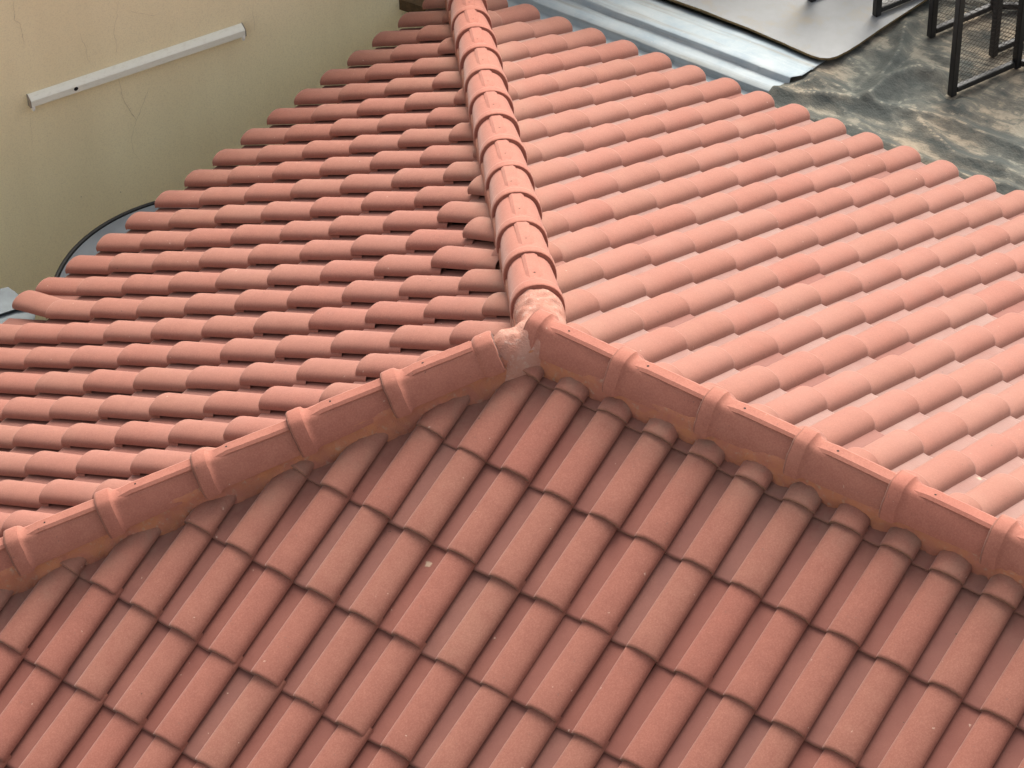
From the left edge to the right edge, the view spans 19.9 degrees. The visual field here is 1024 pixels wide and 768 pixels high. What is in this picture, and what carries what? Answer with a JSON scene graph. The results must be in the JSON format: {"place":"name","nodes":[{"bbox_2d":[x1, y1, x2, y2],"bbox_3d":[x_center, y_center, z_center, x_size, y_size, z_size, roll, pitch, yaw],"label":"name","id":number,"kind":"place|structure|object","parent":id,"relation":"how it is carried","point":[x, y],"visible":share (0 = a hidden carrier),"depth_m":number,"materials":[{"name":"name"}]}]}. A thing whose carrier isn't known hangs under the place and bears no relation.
{"place":"outdoors","nodes":[
{"label":"outdoors","id":0,"kind":"place"},
{"bbox_2d":[0,0,1023,767],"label":"tiled roof","id":1,"kind":"structure","parent":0,"point":[476,384],"depth_m":10.93,"materials":[{"name":"tile"}]},
{"bbox_2d":[0,287,35,323],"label":"metal sheet","id":2,"kind":"object","parent":1,"relation":"attached to","point":[8,295],"visible":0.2,"depth_m":14.27,"materials":[{"name":"grey metal"}]},
{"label":"terrace","id":3,"kind":"structure","parent":0,"visible":0},
{"bbox_2d":[507,0,825,94],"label":"metal flashing","id":4,"kind":"object","parent":3,"relation":"on","point":[714,48],"visible":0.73,"depth_m":15.98,"materials":[{"name":"metal"}]},
{"bbox_2d":[668,0,926,59],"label":"pale board","id":5,"kind":"object","parent":4,"relation":"on","point":[825,29],"visible":1,"depth_m":16.04,"materials":[{"name":"white"}]},
{"bbox_2d":[872,0,910,16],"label":"frame","id":6,"kind":"object","parent":5,"relation":"on","point":[879,7],"visible":1,"depth_m":16.04,"materials":[{"name":"black paint"}]},
{"bbox_2d":[768,0,1023,194],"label":"tarp","id":7,"kind":"object","parent":3,"relation":"on","point":[888,85],"visible":0.59,"depth_m":15.50,"materials":[{"name":"grey plastic"}]},
{"bbox_2d":[927,0,1017,37],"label":"frame","id":8,"kind":"object","parent":7,"relation":"on","point":[934,28],"visible":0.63,"depth_m":15.95,"materials":[{"name":"black paint"}]},
{"bbox_2d":[947,0,1023,96],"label":"frame","id":9,"kind":"object","parent":7,"relation":"on","point":[1016,62],"visible":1,"depth_m":15.47,"materials":[{"name":"black paint"}]},
{"bbox_2d":[988,0,1018,57],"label":"frame","id":10,"kind":"object","parent":7,"relation":"on","point":[996,22],"visible":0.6,"depth_m":15.70,"materials":[{"name":"black paint"}]},
{"label":"ground","id":11,"kind":"structure","parent":0,"visible":0},
{"bbox_2d":[54,201,158,277],"bbox_3d":[-1.522,0.557,15.766,1.609,2.830,1.609,25,47,28],"label":"round cover","id":12,"kind":"object","parent":11,"relation":"on","point":[86,244],"visible":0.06,"depth_m":15.22,"materials":[{"name":"grey metal"}]},
{"bbox_2d":[0,0,423,319],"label":"plaster wall","id":13,"kind":"structure","parent":11,"relation":"on","point":[76,168],"depth_m":15.95,"materials":[{"name":"beige paint"}]},
{"bbox_2d":[26,23,246,110],"bbox_3d":[-2.013,-1.709,15.696,1.277,0.091,0.047,-22,44,-22],"label":"light batten","id":14,"kind":"object","parent":13,"relation":"attached to","point":[126,68],"visible":1,"depth_m":15.67,"materials":[{"name":"white plastic"}]},
{"bbox_2d":[399,0,445,11],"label":"timber beam","id":15,"kind":"structure","parent":13,"relation":"attached to","point":[410,5],"depth_m":16.39,"materials":[{"name":"brown wood"}]}
]}

